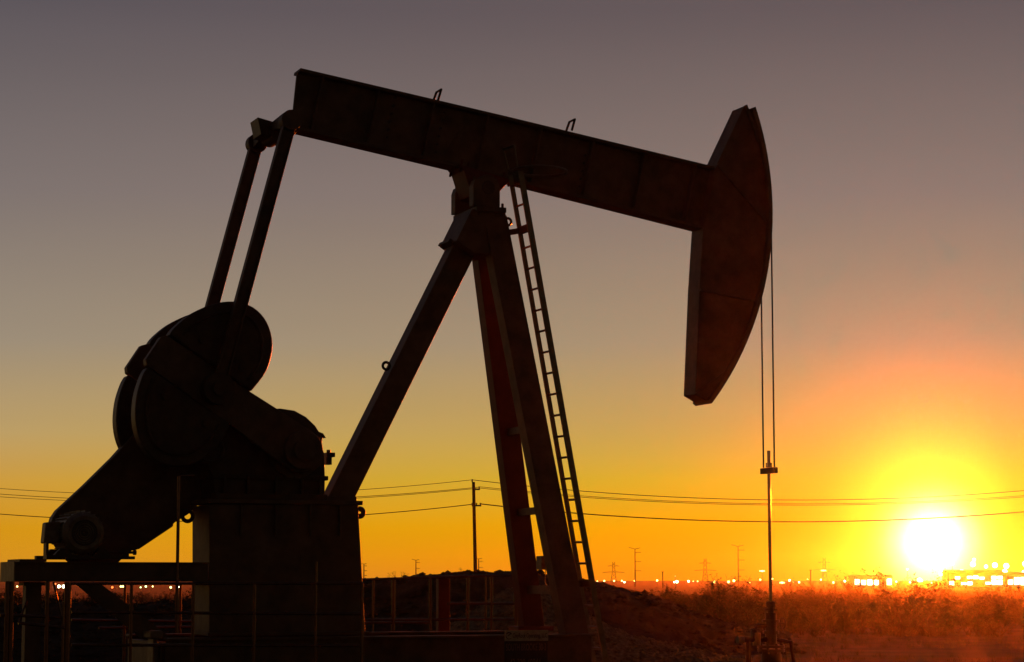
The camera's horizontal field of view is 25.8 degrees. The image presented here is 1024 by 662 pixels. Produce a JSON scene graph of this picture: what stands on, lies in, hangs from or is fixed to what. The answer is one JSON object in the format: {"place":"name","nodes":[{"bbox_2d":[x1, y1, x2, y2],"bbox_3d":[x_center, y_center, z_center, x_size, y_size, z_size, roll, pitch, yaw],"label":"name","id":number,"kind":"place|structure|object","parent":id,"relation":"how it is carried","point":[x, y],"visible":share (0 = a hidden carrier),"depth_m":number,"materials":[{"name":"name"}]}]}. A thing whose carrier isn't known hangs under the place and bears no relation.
{"place":"outdoors","nodes":[
{"label":"outdoors","id":0,"kind":"place"},
{"bbox_2d":[0,581,1023,661],"bbox_3d":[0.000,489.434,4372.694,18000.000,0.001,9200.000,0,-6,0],"label":"ground","id":1,"kind":"structure","parent":0,"point":[985,649],"depth_m":67.04,"materials":[{"name":"brown soil"}]},
{"bbox_2d":[0,581,64,661],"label":"guard railing","id":2,"kind":"object","parent":1,"relation":"on","point":[8,615],"visible":1,"depth_m":27.06,"materials":[{"name":"metal"}]},
{"bbox_2d":[0,600,191,661],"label":"earth bank","id":3,"kind":"structure","parent":1,"relation":"on","point":[114,655],"depth_m":48.70,"materials":[{"name":"brown soil"}]},
{"bbox_2d":[71,585,190,661],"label":"guard railing","id":4,"kind":"object","parent":1,"relation":"on","point":[124,627],"visible":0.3,"depth_m":31.61,"materials":[{"name":"metal"}]},
{"bbox_2d":[63,562,363,661],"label":"guard railing","id":5,"kind":"object","parent":1,"relation":"on","point":[68,612],"visible":1,"depth_m":27.93,"materials":[{"name":"metal"}]},
{"bbox_2d":[0,68,772,661],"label":"pumpjack","id":6,"kind":"object","parent":1,"relation":"on","point":[218,452],"visible":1,"depth_m":30.95,"materials":[{"name":"paint"}]},
{"bbox_2d":[760,243,777,600],"bbox_3d":[3.743,0.442,33.528,0.270,7.363,0.440,3,-7,-22],"label":"polished rod","id":7,"kind":"object","parent":6,"relation":"hanging from","point":[769,470],"visible":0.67,"depth_m":33.36,"materials":[{"name":"metal"}]},
{"bbox_2d":[362,574,516,631],"bbox_3d":[-0.929,4.536,33.467,2.770,1.803,0.051,3,-7,-22],"label":"guard railing","id":8,"kind":"object","parent":1,"relation":"on","point":[467,619],"visible":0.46,"depth_m":33.50,"materials":[{"name":"metal"}]},
{"bbox_2d":[436,578,449,630],"bbox_3d":[-1.043,4.589,33.686,0.280,1.747,0.220,3,-7,-22],"label":"steel post","id":9,"kind":"object","parent":1,"relation":"on","point":[442,596],"visible":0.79,"depth_m":33.69,"materials":[{"name":"brown metal"}]},
{"bbox_2d":[471,479,480,570],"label":"utility pole","id":10,"kind":"object","parent":1,"relation":"on","point":[474,504],"visible":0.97,"depth_m":185.25,"materials":[{"name":"brown wood"}]},
{"bbox_2d":[0,480,467,492],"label":"power line","id":11,"kind":"object","parent":10,"relation":"attached to","point":[359,489],"visible":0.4,"depth_m":187.34,"materials":[{"name":"metal"}]},
{"bbox_2d":[1,504,471,521],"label":"power line","id":12,"kind":"object","parent":10,"relation":"attached to","point":[365,514],"visible":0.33,"depth_m":186.83,"materials":[{"name":"metal"}]},
{"bbox_2d":[7,489,467,500],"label":"power line","id":13,"kind":"object","parent":10,"relation":"attached to","point":[363,497],"visible":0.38,"depth_m":187.39,"materials":[{"name":"metal"}]},
{"bbox_2d":[3,487,477,497],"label":"power line","id":14,"kind":"object","parent":10,"relation":"attached to","point":[358,496],"visible":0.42,"depth_m":187.17,"materials":[{"name":"metal"}]},
{"bbox_2d":[475,480,1023,499],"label":"power line","id":15,"kind":"object","parent":10,"relation":"attached to","point":[767,499],"visible":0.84,"depth_m":180.32,"materials":[{"name":"metal"}]},
{"bbox_2d":[482,488,1019,504],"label":"power line","id":16,"kind":"object","parent":10,"relation":"attached to","point":[753,504],"visible":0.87,"depth_m":179.69,"materials":[{"name":"metal"}]},
{"bbox_2d":[479,486,1023,503],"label":"power line","id":17,"kind":"object","parent":10,"relation":"attached to","point":[779,503],"visible":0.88,"depth_m":180.07,"materials":[{"name":"metal"}]},
{"bbox_2d":[481,503,1023,521],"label":"power line","id":18,"kind":"object","parent":10,"relation":"attached to","point":[785,521],"visible":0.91,"depth_m":179.62,"materials":[{"name":"metal"}]},
{"bbox_2d":[0,569,1023,636],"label":"brush","id":19,"kind":"object","parent":1,"relation":"on","point":[922,614],"visible":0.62,"depth_m":71.06,"materials":[{"name":"brown plant"}]},
{"bbox_2d":[504,630,547,661],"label":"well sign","id":20,"kind":"object","parent":1,"relation":"on","point":[525,645],"visible":1,"depth_m":29.31,"materials":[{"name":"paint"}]},
{"bbox_2d":[362,571,799,654],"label":"earth berm","id":21,"kind":"structure","parent":1,"relation":"on","point":[404,591],"depth_m":54.66,"materials":[{"name":"brown soil"}]},
{"bbox_2d":[0,569,805,660],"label":"clods","id":22,"kind":"object","parent":21,"relation":"on","point":[381,615],"visible":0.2,"depth_m":53.43,"materials":[{"name":"brown soil"}]},
{"bbox_2d":[450,588,734,661],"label":"gravel pile","id":23,"kind":"object","parent":1,"relation":"on","point":[622,652],"visible":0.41,"depth_m":45.22,"materials":[{"name":"brown gravel"}]},
{"bbox_2d":[433,584,745,661],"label":"gravel stones","id":24,"kind":"object","parent":23,"relation":"on","point":[631,647],"visible":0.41,"depth_m":45.36,"materials":[{"name":"brown gravel"}]},
{"bbox_2d":[629,547,640,586],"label":"transmission pole","id":25,"kind":"object","parent":1,"relation":"on","point":[635,564],"visible":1,"depth_m":596.76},
{"bbox_2d":[731,544,742,585],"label":"transmission pole","id":26,"kind":"object","parent":1,"relation":"on","point":[738,563],"visible":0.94,"depth_m":596.68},
{"bbox_2d":[744,576,766,599],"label":"shrub","id":27,"kind":"object","parent":1,"relation":"on","point":[752,586],"visible":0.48,"depth_m":138.30,"materials":[{"name":"orange plant"}]},
{"bbox_2d":[755,579,767,603],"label":"shrub","id":28,"kind":"object","parent":1,"relation":"on","point":[762,590],"visible":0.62,"depth_m":134.99,"materials":[{"name":"orange plant"}]},
{"bbox_2d":[736,601,794,661],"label":"wellhead","id":29,"kind":"object","parent":1,"relation":"on","point":[771,652],"visible":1,"depth_m":33.02,"materials":[{"name":"metal"}]},
{"bbox_2d":[772,581,799,605],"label":"shrub","id":30,"kind":"object","parent":1,"relation":"on","point":[789,585],"visible":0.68,"depth_m":131.83,"materials":[{"name":"orange plant"}]},
{"bbox_2d":[796,581,815,606],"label":"shrub","id":31,"kind":"object","parent":1,"relation":"on","point":[809,590],"visible":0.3,"depth_m":129.45,"materials":[{"name":"orange plant"}]},
{"bbox_2d":[813,576,849,601],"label":"shrub","id":32,"kind":"object","parent":1,"relation":"on","point":[831,589],"visible":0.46,"depth_m":126.21,"materials":[{"name":"orange plant"}]},
{"bbox_2d":[829,570,855,607],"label":"shrub","id":33,"kind":"object","parent":1,"relation":"on","point":[847,586],"visible":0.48,"depth_m":123.24,"materials":[{"name":"orange plant"}]},
{"bbox_2d":[842,573,866,602],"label":"shrub","id":34,"kind":"object","parent":1,"relation":"on","point":[861,586],"visible":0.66,"depth_m":120.16,"materials":[{"name":"orange plant"}]},
{"bbox_2d":[862,567,890,597],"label":"shrub","id":35,"kind":"object","parent":1,"relation":"on","point":[879,573],"visible":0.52,"depth_m":117.33,"materials":[{"name":"orange plant"}]},
{"bbox_2d":[875,576,900,597],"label":"shrub","id":36,"kind":"object","parent":1,"relation":"on","point":[887,588],"visible":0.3,"depth_m":114.53,"materials":[{"name":"orange plant"}]},
{"bbox_2d":[893,578,917,599],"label":"shrub","id":37,"kind":"object","parent":1,"relation":"on","point":[905,586],"visible":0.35,"depth_m":111.56,"materials":[{"name":"orange plant"}]},
{"bbox_2d":[931,575,966,608],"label":"shrub","id":38,"kind":"object","parent":1,"relation":"on","point":[948,585],"visible":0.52,"depth_m":105.16,"materials":[{"name":"orange plant"}]},
{"bbox_2d":[980,581,996,603],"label":"shrub","id":39,"kind":"object","parent":1,"relation":"on","point":[988,589],"visible":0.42,"depth_m":142.45,"materials":[{"name":"orange plant"}]},
{"bbox_2d":[996,579,1017,600],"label":"shrub","id":40,"kind":"object","parent":1,"relation":"on","point":[1006,588],"visible":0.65,"depth_m":139.16,"materials":[{"name":"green plant"}]},
{"bbox_2d":[1008,577,1023,607],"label":"shrub","id":41,"kind":"object","parent":1,"relation":"on","point":[1019,595],"visible":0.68,"depth_m":136.07,"materials":[{"name":"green plant"}]},
{"bbox_2d":[0,0,1023,580],"label":"sky","id":42,"kind":"structure","parent":0,"point":[893,130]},
{"bbox_2d":[602,562,624,584],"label":"lattice tower","id":43,"kind":"structure","parent":0,"point":[613,572],"depth_m":795.34,"materials":[{"name":"grey metal"}]},
{"bbox_2d":[694,559,715,584],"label":"lattice tower","id":44,"kind":"structure","parent":0,"point":[703,570],"depth_m":795.42,"materials":[{"name":"grey metal"}]},
{"bbox_2d":[816,558,831,584],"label":"lattice tower","id":45,"kind":"structure","parent":0,"point":[823,561],"depth_m":815.62,"materials":[{"name":"grey metal"}]},
{"bbox_2d":[713,630,1023,661],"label":"grass","id":46,"kind":"structure","parent":0,"point":[880,655],"depth_m":56.73,"materials":[{"name":"brown plant"}]},
{"bbox_2d":[848,575,892,585],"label":"plant building","id":47,"kind":"structure","parent":0,"point":[868,579],"depth_m":636.09,"materials":[{"name":"metal"}]},
{"bbox_2d":[941,570,1003,586],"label":"plant building","id":48,"kind":"structure","parent":0,"point":[971,577],"depth_m":616.27,"materials":[{"name":"metal"}]},
{"bbox_2d":[1003,572,1023,586],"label":"plant building","id":49,"kind":"structure","parent":0,"point":[1012,576],"depth_m":616.27,"materials":[{"name":"metal"}]},
{"bbox_2d":[1014,577,1018,584],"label":"window","id":50,"kind":"structure","parent":49,"relation":"in","point":[1015,579],"depth_m":616.03,"materials":[{"name":"beige"}]}
]}

